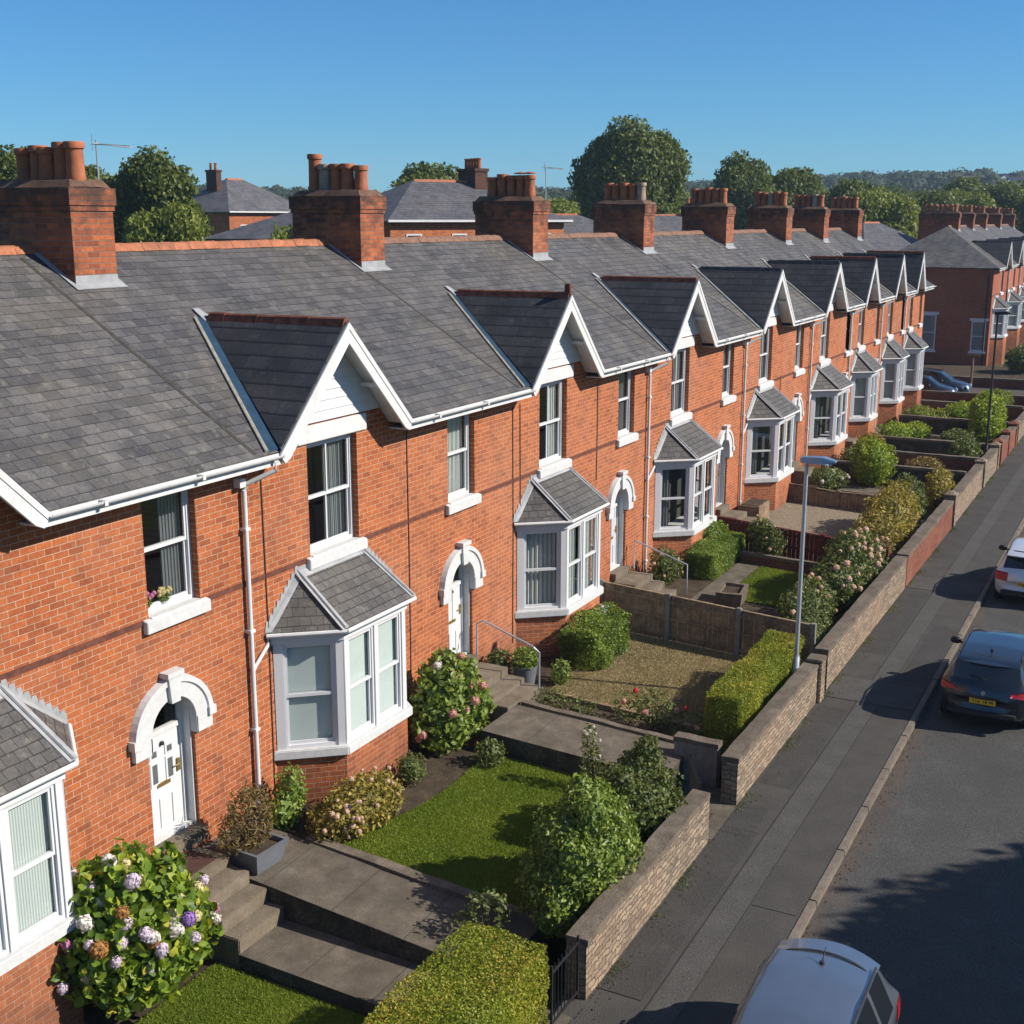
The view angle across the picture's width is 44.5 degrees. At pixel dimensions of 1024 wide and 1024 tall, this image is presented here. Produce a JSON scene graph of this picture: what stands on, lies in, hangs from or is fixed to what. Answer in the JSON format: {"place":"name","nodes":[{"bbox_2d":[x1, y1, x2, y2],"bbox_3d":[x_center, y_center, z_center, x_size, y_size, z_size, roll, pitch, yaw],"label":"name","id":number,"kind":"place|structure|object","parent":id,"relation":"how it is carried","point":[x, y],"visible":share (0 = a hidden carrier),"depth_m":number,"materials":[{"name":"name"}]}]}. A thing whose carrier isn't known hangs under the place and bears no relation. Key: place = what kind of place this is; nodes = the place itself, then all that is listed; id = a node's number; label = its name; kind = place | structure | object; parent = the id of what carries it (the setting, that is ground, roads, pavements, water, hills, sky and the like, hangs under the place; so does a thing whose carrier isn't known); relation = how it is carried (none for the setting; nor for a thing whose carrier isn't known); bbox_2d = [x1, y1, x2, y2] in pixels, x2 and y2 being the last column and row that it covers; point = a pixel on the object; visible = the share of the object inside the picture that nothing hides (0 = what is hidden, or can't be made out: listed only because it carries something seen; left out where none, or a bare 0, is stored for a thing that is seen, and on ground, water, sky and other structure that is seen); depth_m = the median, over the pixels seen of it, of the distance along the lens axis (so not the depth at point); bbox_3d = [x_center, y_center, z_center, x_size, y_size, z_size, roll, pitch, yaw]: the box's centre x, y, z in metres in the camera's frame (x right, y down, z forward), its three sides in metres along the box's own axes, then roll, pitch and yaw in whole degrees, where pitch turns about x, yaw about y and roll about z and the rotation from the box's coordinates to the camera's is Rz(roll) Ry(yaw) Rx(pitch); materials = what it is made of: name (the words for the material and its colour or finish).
{"place":"outdoors","nodes":[
{"label":"outdoors","id":0,"kind":"place"},
{"bbox_2d":[83,958,216,1023],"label":"garden soil","id":1,"kind":"structure","parent":0,"point":[93,1014],"depth_m":17.01,"materials":[{"name":"brown soil"}]},
{"bbox_2d":[50,838,223,1020],"bbox_3d":[-5.226,5.551,16.974,2.027,2.230,2.583,7,15,27],"label":"hydrangea","id":2,"kind":"object","parent":1,"relation":"on","point":[138,937],"visible":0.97,"depth_m":16.43,"materials":[{"name":"green plant"}]},
{"bbox_2d":[135,961,377,1023],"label":"lawn","id":3,"kind":"structure","parent":1,"relation":"on","point":[243,979],"depth_m":17.17,"materials":[{"name":"green plant"}]},
{"bbox_2d":[363,921,550,1023],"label":"hedge","id":4,"kind":"object","parent":1,"relation":"on","point":[473,977],"visible":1,"depth_m":15.41,"materials":[{"name":"green plant"}]},
{"bbox_2d":[201,821,539,979],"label":"path","id":5,"kind":"structure","parent":0,"point":[384,911],"depth_m":18.72,"materials":[{"name":"concrete"}]},
{"bbox_2d":[222,829,288,874],"bbox_3d":[-3.980,5.295,19.446,0.720,0.360,0.720,8,15,31],"label":"planter","id":6,"kind":"object","parent":5,"relation":"on","point":[268,853],"visible":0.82,"depth_m":19.26,"materials":[{"name":"concrete"}]},
{"bbox_2d":[216,779,275,857],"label":"potted plant","id":7,"kind":"object","parent":6,"relation":"in","point":[248,829],"visible":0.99,"depth_m":19.20,"materials":[{"name":"brown plant"}]},
{"bbox_2d":[449,886,511,937],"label":"shrub","id":8,"kind":"object","parent":5,"relation":"on","point":[500,900],"visible":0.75,"depth_m":17.98,"materials":[{"name":"green plant"}]},
{"bbox_2d":[239,919,571,1023],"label":"path","id":9,"kind":"structure","parent":0,"point":[352,976],"depth_m":17.76,"materials":[{"name":"concrete"}]},
{"bbox_2d":[550,935,579,1023],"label":"iron gate","id":10,"kind":"structure","parent":9,"relation":"on","point":[576,971],"depth_m":16.62,"materials":[{"name":"black metal"}]},
{"bbox_2d":[254,736,712,922],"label":"garden soil","id":11,"kind":"structure","parent":0,"point":[447,770],"depth_m":23.03,"materials":[{"name":"brown soil"}]},
{"bbox_2d":[263,761,308,831],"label":"shrub","id":12,"kind":"object","parent":11,"relation":"on","point":[289,794],"visible":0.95,"depth_m":20.73,"materials":[{"name":"green plant"}]},
{"bbox_2d":[305,765,406,842],"bbox_3d":[-2.571,4.917,20.968,1.184,1.160,2.194,7,15,27],"label":"shrub","id":13,"kind":"object","parent":11,"relation":"on","point":[357,806],"visible":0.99,"depth_m":20.58,"materials":[{"name":"green plant"}]},
{"bbox_2d":[304,834,547,962],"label":"garden wall","id":14,"kind":"structure","parent":11,"relation":"on","point":[459,891],"depth_m":19.34,"materials":[{"name":"concrete"}]},
{"bbox_2d":[407,646,496,756],"bbox_3d":[-1.243,3.704,24.454,1.472,2.155,2.150,7,15,27],"label":"hydrangea","id":15,"kind":"object","parent":11,"relation":"on","point":[452,702],"visible":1,"depth_m":24.02,"materials":[{"name":"green plant"}]},
{"bbox_2d":[335,755,581,909],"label":"lawn","id":16,"kind":"structure","parent":11,"relation":"on","point":[480,842],"depth_m":20.92,"materials":[{"name":"green plant"}]},
{"bbox_2d":[514,771,646,938],"bbox_3d":[1.108,5.138,18.965,1.838,2.337,2.822,7,15,27],"label":"shrub","id":17,"kind":"object","parent":11,"relation":"on","point":[581,856],"visible":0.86,"depth_m":18.30,"materials":[{"name":"green plant"}]},
{"bbox_2d":[587,733,688,845],"bbox_3d":[2.126,4.772,21.080,1.719,2.148,2.235,7,15,27],"label":"shrub","id":18,"kind":"object","parent":11,"relation":"on","point":[638,776],"visible":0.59,"depth_m":20.67,"materials":[{"name":"green plant"}]},
{"bbox_2d":[0,0,1023,192],"label":"sky","id":19,"kind":"structure","parent":0,"point":[251,89],"materials":[{"name":"blue"}]},
{"bbox_2d":[481,704,683,788],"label":"path","id":20,"kind":"structure","parent":0,"point":[555,744],"depth_m":24.18,"materials":[{"name":"concrete"}]},
{"bbox_2d":[674,731,721,786],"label":"garden wall","id":21,"kind":"structure","parent":20,"relation":"on","point":[705,752],"depth_m":23.54,"materials":[{"name":"grey concrete"}]},
{"bbox_2d":[508,558,871,770],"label":"garden soil","id":22,"kind":"structure","parent":0,"point":[695,586],"depth_m":30.47,"materials":[{"name":"brown soil"}]},
{"bbox_2d":[556,601,631,670],"bbox_3d":[1.973,2.868,29.452,1.430,1.109,2.448,7,15,27],"label":"shrub hedge","id":23,"kind":"object","parent":22,"relation":"on","point":[596,638],"visible":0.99,"depth_m":28.89,"materials":[{"name":"green plant"}]},
{"bbox_2d":[521,699,673,742],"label":"garden wall","id":24,"kind":"structure","parent":22,"relation":"on","point":[611,724],"depth_m":24.98,"materials":[{"name":"stone"}]},
{"bbox_2d":[548,632,744,728],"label":"lawn","id":25,"kind":"structure","parent":22,"relation":"on","point":[632,651],"depth_m":28.33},
{"bbox_2d":[611,687,706,735],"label":"shrub","id":26,"kind":"object","parent":22,"relation":"on","point":[643,711],"visible":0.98,"depth_m":25.21,"materials":[{"name":"green plant"}]},
{"bbox_2d":[599,579,816,666],"bbox_3d":[4.605,2.760,30.212,5.470,1.628,0.120,7,15,27],"label":"board fence","id":27,"kind":"object","parent":22,"relation":"on","point":[665,615],"visible":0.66,"depth_m":30.25,"materials":[{"name":"brown wood"}]},
{"bbox_2d":[684,531,745,580],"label":"shrub hedge","id":28,"kind":"object","parent":22,"relation":"on","point":[709,560],"visible":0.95,"depth_m":36.23,"materials":[{"name":"green plant"}]},
{"bbox_2d":[703,629,804,752],"bbox_3d":[5.144,3.707,26.390,1.005,1.371,4.570,7,15,27],"label":"hedge","id":29,"kind":"object","parent":22,"relation":"on","point":[738,700],"visible":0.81,"depth_m":25.35,"materials":[{"name":"green plant"}]},
{"bbox_2d":[746,514,787,555],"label":"shrub","id":30,"kind":"object","parent":22,"relation":"on","point":[765,539],"visible":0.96,"depth_m":37.43,"materials":[{"name":"green plant"}]},
{"bbox_2d":[740,566,813,607],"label":"lawn","id":31,"kind":"structure","parent":22,"relation":"on","point":[768,587],"depth_m":35.44,"materials":[{"name":"green plant"}]},
{"bbox_2d":[775,572,837,634],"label":"rose bush","id":32,"kind":"object","parent":22,"relation":"on","point":[815,603],"visible":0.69,"depth_m":31.38,"materials":[{"name":"green plant"}]},
{"bbox_2d":[792,456,837,673],"bbox_3d":[6.400,1.546,26.680,0.740,5.550,0.295,7,15,27],"label":"street lamp","id":33,"kind":"object","parent":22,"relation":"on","point":[806,460],"visible":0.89,"depth_m":26.57,"materials":[{"name":"metal"}]},
{"bbox_2d":[809,526,888,612],"bbox_3d":[9.337,1.539,34.609,1.743,2.092,4.778,7,15,27],"label":"rose bush","id":34,"kind":"object","parent":22,"relation":"on","point":[851,562],"visible":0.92,"depth_m":33.70,"materials":[{"name":"green plant"}]},
{"bbox_2d":[675,780,745,839],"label":"path","id":35,"kind":"structure","parent":0,"point":[721,811],"depth_m":22.70,"materials":[{"name":"concrete"}]},
{"bbox_2d":[537,347,1020,1009],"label":"ground","id":36,"kind":"structure","parent":0,"point":[557,947],"depth_m":19.16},
{"bbox_2d":[0,245,264,1023],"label":"terraced house","id":37,"kind":"structure","parent":36,"relation":"on","point":[124,713],"depth_m":17.81,"materials":[{"name":"red brick"}]},
{"bbox_2d":[0,773,74,957],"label":"bay window","id":38,"kind":"structure","parent":37,"relation":"in","point":[36,888],"depth_m":15.73,"materials":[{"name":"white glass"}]},
{"bbox_2d":[149,725,183,837],"bbox_3d":[-5.343,4.157,19.199,0.122,1.630,0.800,7,15,27],"label":"door","id":39,"kind":"structure","parent":37,"relation":"in","point":[165,764],"depth_m":19.24,"materials":[{"name":"white wood"}]},
{"bbox_2d":[143,490,210,634],"bbox_3d":[-5.129,0.588,18.540,0.410,2.140,1.360,7,15,27],"label":"window","id":40,"kind":"structure","parent":37,"relation":"in","point":[175,548],"depth_m":18.84,"materials":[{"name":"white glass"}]},
{"bbox_2d":[112,144,213,242],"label":"tree","id":41,"kind":"object","parent":36,"relation":"on","point":[148,180],"visible":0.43,"depth_m":78.84,"materials":[{"name":"green plant"}]},
{"bbox_2d":[121,199,208,242],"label":"tree","id":42,"kind":"object","parent":36,"relation":"on","point":[180,222],"visible":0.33,"depth_m":67.78,"materials":[{"name":"green plant"}]},
{"bbox_2d":[185,846,283,968],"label":"front steps","id":43,"kind":"structure","parent":36,"relation":"on","point":[250,913],"depth_m":18.53,"materials":[{"name":"concrete"}]},
{"bbox_2d":[193,163,290,234],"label":"house","id":44,"kind":"structure","parent":36,"relation":"on","point":[230,203],"depth_m":113.19,"materials":[{"name":"red brick"}]},
{"bbox_2d":[202,212,292,240],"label":"house","id":45,"kind":"structure","parent":36,"relation":"on","point":[261,230],"depth_m":72.72,"materials":[{"name":"tile"}]},
{"bbox_2d":[0,134,526,819],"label":"terraced house","id":46,"kind":"structure","parent":36,"relation":"on","point":[358,410],"depth_m":22.05,"materials":[{"name":"red brick"}]},
{"bbox_2d":[297,412,367,569],"bbox_3d":[-3.226,-0.397,22.010,0.410,2.480,2.030,7,15,27],"label":"window","id":47,"kind":"structure","parent":46,"relation":"in","point":[335,546],"depth_m":22.31,"materials":[{"name":"white glass"}]},
{"bbox_2d":[270,605,406,749],"bbox_3d":[-2.813,2.735,22.361,0.993,2.100,3.560,7,15,27],"label":"bay window","id":48,"kind":"structure","parent":46,"relation":"in","point":[332,689],"depth_m":21.46,"materials":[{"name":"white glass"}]},
{"bbox_2d":[445,414,481,514],"bbox_3d":[-1.141,-1.130,25.893,0.410,2.140,1.360,7,15,27],"label":"window","id":49,"kind":"structure","parent":46,"relation":"in","point":[460,498],"depth_m":26.16,"materials":[{"name":"white glass"}]},
{"bbox_2d":[387,161,461,187],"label":"tree","id":50,"kind":"object","parent":36,"relation":"on","point":[421,170],"visible":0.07,"depth_m":110.11,"materials":[{"name":"green plant"}]},
{"bbox_2d":[381,158,572,236],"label":"house","id":51,"kind":"structure","parent":36,"relation":"on","point":[426,207],"depth_m":70.79,"materials":[{"name":"red brick"}]},
{"bbox_2d":[289,154,668,662],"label":"terraced house","id":52,"kind":"structure","parent":36,"relation":"on","point":[571,361],"depth_m":29.35,"materials":[{"name":"red brick"}]},
{"bbox_2d":[537,364,573,478],"bbox_3d":[0.884,-2.167,29.587,0.410,2.480,2.030,7,15,27],"label":"window","id":53,"kind":"structure","parent":52,"relation":"in","point":[554,463],"depth_m":29.96,"materials":[{"name":"white glass"}]},
{"bbox_2d":[516,509,601,610],"bbox_3d":[1.297,0.965,29.938,0.993,2.100,3.560,7,15,27],"label":"bay window","id":54,"kind":"structure","parent":52,"relation":"in","point":[546,561],"depth_m":29.03,"materials":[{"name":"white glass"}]},
{"bbox_2d":[459,662,539,750],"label":"front steps","id":55,"kind":"structure","parent":36,"relation":"on","point":[508,692],"depth_m":26.22,"materials":[{"name":"concrete"}]},
{"bbox_2d":[473,162,761,572],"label":"terraced house","id":56,"kind":"structure","parent":36,"relation":"on","point":[692,330],"depth_m":36.67,"materials":[{"name":"red brick"}]},
{"bbox_2d":[669,336,694,426],"bbox_3d":[4.881,-3.889,36.958,0.410,2.480,2.030,7,15,27],"label":"window","id":57,"kind":"structure","parent":56,"relation":"in","point":[681,416],"depth_m":37.33,"materials":[{"name":"white glass"}]},
{"bbox_2d":[654,453,716,531],"bbox_3d":[5.294,-0.757,37.309,0.993,2.100,3.560,7,15,27],"label":"bay window","id":58,"kind":"structure","parent":56,"relation":"in","point":[692,497],"depth_m":36.38,"materials":[{"name":"white glass"}]},
{"bbox_2d":[567,114,693,219],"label":"tree","id":59,"kind":"object","parent":36,"relation":"on","point":[658,162],"visible":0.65,"depth_m":127.11,"materials":[{"name":"green plant"}]},
{"bbox_2d":[592,183,825,510],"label":"terraced house","id":60,"kind":"structure","parent":36,"relation":"on","point":[773,308],"depth_m":43.97,"materials":[{"name":"red brick"}]},
{"bbox_2d":[745,414,794,478],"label":"bay window","id":61,"kind":"structure","parent":60,"relation":"in","point":[786,446],"depth_m":43.80,"materials":[{"name":"white glass"}]},
{"bbox_2d":[712,149,782,229],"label":"tree","id":62,"kind":"object","parent":36,"relation":"on","point":[741,178],"visible":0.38,"depth_m":148.75,"materials":[{"name":"green plant"}]},
{"bbox_2d":[681,187,863,469],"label":"terraced house","id":63,"kind":"structure","parent":36,"relation":"on","point":[818,285],"depth_m":51.00,"materials":[{"name":"red brick"}]},
{"bbox_2d":[808,388,848,441],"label":"bay window","id":64,"kind":"structure","parent":63,"relation":"in","point":[838,399],"depth_m":51.05,"materials":[{"name":"white glass"}]},
{"bbox_2d":[771,166,825,206],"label":"tree","id":65,"kind":"object","parent":36,"relation":"on","point":[797,181],"visible":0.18,"depth_m":152.72,"materials":[{"name":"green plant"}]},
{"bbox_2d":[746,191,893,437],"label":"terraced house","id":66,"kind":"structure","parent":36,"relation":"on","point":[769,217],"depth_m":57.36,"materials":[{"name":"red brick"}]},
{"bbox_2d":[849,371,878,417],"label":"bay window","id":67,"kind":"structure","parent":66,"relation":"in","point":[863,394],"depth_m":57.03,"materials":[{"name":"white glass"}]},
{"bbox_2d":[792,194,916,426],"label":"terraced house","id":68,"kind":"structure","parent":36,"relation":"on","point":[810,219],"depth_m":62.82,"materials":[{"name":"red brick"}]},
{"bbox_2d":[879,358,905,400],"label":"bay window","id":69,"kind":"structure","parent":68,"relation":"in","point":[892,373],"depth_m":62.56,"materials":[{"name":"white glass"}]},
{"bbox_2d":[828,197,935,409],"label":"terraced house","id":70,"kind":"structure","parent":36,"relation":"on","point":[845,222],"depth_m":67.78,"materials":[{"name":"red brick"}]},
{"bbox_2d":[855,185,920,238],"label":"tree","id":71,"kind":"object","parent":36,"relation":"on","point":[880,206],"visible":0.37,"depth_m":137.69,"materials":[{"name":"green plant"}]},
{"bbox_2d":[861,222,916,250],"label":"house","id":72,"kind":"structure","parent":36,"relation":"on","point":[881,236],"depth_m":110.81,"materials":[{"name":"grey brick"}]},
{"bbox_2d":[942,205,1023,354],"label":"terraced house","id":73,"kind":"structure","parent":36,"relation":"on","point":[1015,301],"depth_m":105.90,"materials":[{"name":"brick"}]},
{"bbox_2d":[553,435,1023,1023],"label":"pavement","id":74,"kind":"structure","parent":0,"point":[789,885],"depth_m":21.69,"materials":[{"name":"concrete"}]},
{"bbox_2d":[565,789,709,999],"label":"garden wall","id":75,"kind":"structure","parent":74,"relation":"on","point":[608,925],"depth_m":18.58,"materials":[{"name":"stone"}]},
{"bbox_2d":[600,830,757,999],"bbox_3d":[2.747,6.106,19.564,0.640,0.001,5.400,7,15,27],"label":"pavement patch","id":76,"kind":"object","parent":74,"relation":"on","point":[726,850],"visible":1,"depth_m":19.11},
{"bbox_2d":[720,659,817,804],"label":"garden wall","id":77,"kind":"structure","parent":74,"relation":"on","point":[751,751],"depth_m":24.38,"materials":[{"name":"brick"}]},
{"bbox_2d":[760,705,846,788],"bbox_3d":[6.005,4.722,25.487,0.640,0.001,4.400,7,15,27],"label":"pavement patch","id":78,"kind":"object","parent":74,"relation":"on","point":[792,764],"visible":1,"depth_m":25.25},
{"bbox_2d":[636,461,1023,1023],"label":"pavement patch","id":79,"kind":"object","parent":74,"relation":"on","point":[669,1000],"visible":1,"depth_m":21.97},
{"bbox_2d":[814,555,907,689],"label":"garden wall","id":80,"kind":"structure","parent":74,"relation":"on","point":[842,640],"depth_m":31.38,"materials":[{"name":"stone"}]},
{"bbox_2d":[824,675,924,710],"bbox_3d":[8.202,4.069,28.265,1.940,0.001,1.500,7,15,27],"label":"pavement patch","id":81,"kind":"object","parent":74,"relation":"on","point":[879,693],"visible":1,"depth_m":28.23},
{"bbox_2d":[858,589,929,654],"bbox_3d":[10.284,2.869,33.417,0.680,0.001,6.000,7,15,27],"label":"pavement patch","id":82,"kind":"object","parent":74,"relation":"on","point":[892,628],"visible":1,"depth_m":33.16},
{"bbox_2d":[897,499,953,586],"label":"garden wall","id":83,"kind":"structure","parent":74,"relation":"on","point":[924,541],"depth_m":39.20,"materials":[{"name":"brick"}]},
{"bbox_2d":[899,625,958,684],"bbox_3d":[10.341,3.468,30.855,0.640,0.001,4.600,7,15,27],"label":"pavement patch","id":84,"kind":"object","parent":74,"relation":"on","point":[922,666],"visible":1,"depth_m":30.64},
{"bbox_2d":[943,464,983,526],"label":"garden wall","id":85,"kind":"structure","parent":74,"relation":"on","point":[964,492],"depth_m":45.92,"materials":[{"name":"stone"}]},
{"bbox_2d":[931,462,1018,559],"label":"pavement patch","id":86,"kind":"object","parent":74,"relation":"on","point":[951,545],"visible":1,"depth_m":45.16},
{"bbox_2d":[791,396,955,520],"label":"garden soil","id":87,"kind":"structure","parent":0,"point":[860,484],"depth_m":48.66,"materials":[{"name":"brown soil"}]},
{"bbox_2d":[716,515,888,576],"bbox_3d":[8.460,1.048,37.802,5.720,1.540,0.120,7,15,27],"label":"board fence","id":88,"kind":"object","parent":87,"relation":"on","point":[817,543],"visible":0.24,"depth_m":37.72,"materials":[{"name":"red wood"}]},
{"bbox_2d":[788,483,877,511],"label":"board fence","id":89,"kind":"object","parent":87,"relation":"on","point":[815,496],"visible":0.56,"depth_m":44.99,"materials":[{"name":"brown wood"}]},
{"bbox_2d":[748,501,924,562],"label":"gravel","id":90,"kind":"structure","parent":87,"relation":"on","point":[828,521],"depth_m":43.20,"materials":[{"name":"beige gravel"}]},
{"bbox_2d":[850,479,921,551],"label":"shrub","id":91,"kind":"object","parent":90,"relation":"on","point":[892,512],"visible":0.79,"depth_m":39.49,"materials":[{"name":"yellow plant"}]},
{"bbox_2d":[849,436,898,486],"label":"shrub","id":92,"kind":"object","parent":87,"relation":"on","point":[872,458],"visible":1,"depth_m":48.29,"materials":[{"name":"green plant"}]},
{"bbox_2d":[880,435,989,457],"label":"garden wall","id":93,"kind":"structure","parent":87,"relation":"on","point":[922,445],"depth_m":54.85,"materials":[{"name":"stone"}]},
{"bbox_2d":[967,389,1008,442],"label":"shrub","id":94,"kind":"object","parent":87,"relation":"on","point":[978,415],"visible":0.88,"depth_m":56.90,"materials":[{"name":"green plant"}]},
{"bbox_2d":[801,527,1023,1023],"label":"road","id":95,"kind":"structure","parent":0,"point":[926,913],"depth_m":20.58,"materials":[{"name":"grey asphalt"}]},
{"bbox_2d":[729,938,899,1023],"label":"parked car","id":96,"kind":"object","parent":95,"relation":"on","point":[806,981],"visible":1,"depth_m":15.20,"materials":[{"name":"silver metal"}]},
{"bbox_2d":[787,517,1023,938],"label":"kerb","id":97,"kind":"structure","parent":95,"relation":"on","point":[811,905],"depth_m":23.87,"materials":[{"name":"grey concrete"}]},
{"bbox_2d":[940,626,1023,725],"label":"parked car","id":98,"kind":"object","parent":95,"relation":"on","point":[983,675],"visible":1,"depth_m":26.42,"materials":[{"name":"blue paint"}]},
{"bbox_2d":[994,536,1023,597],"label":"parked car","id":99,"kind":"object","parent":95,"relation":"on","point":[1009,576],"visible":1,"depth_m":34.95,"materials":[{"name":"white paint"}]},
{"bbox_2d":[923,363,1023,378],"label":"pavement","id":100,"kind":"structure","parent":0,"point":[965,370],"depth_m":93.99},
{"bbox_2d":[898,204,1015,365],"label":"terraced house","id":101,"kind":"structure","parent":100,"relation":"on","point":[966,296],"depth_m":97.68,"materials":[{"name":"brick"}]},
{"bbox_3d":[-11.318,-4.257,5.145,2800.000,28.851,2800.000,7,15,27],"label":"hills","id":102,"kind":"structure","parent":0,"visible":0},
{"bbox_2d":[195,167,1023,199],"bbox_3d":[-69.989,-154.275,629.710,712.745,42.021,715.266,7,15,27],"label":"wood","id":103,"kind":"object","parent":102,"relation":"on","point":[917,180],"visible":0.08,"depth_m":499.64,"materials":[{"name":"green plant"}]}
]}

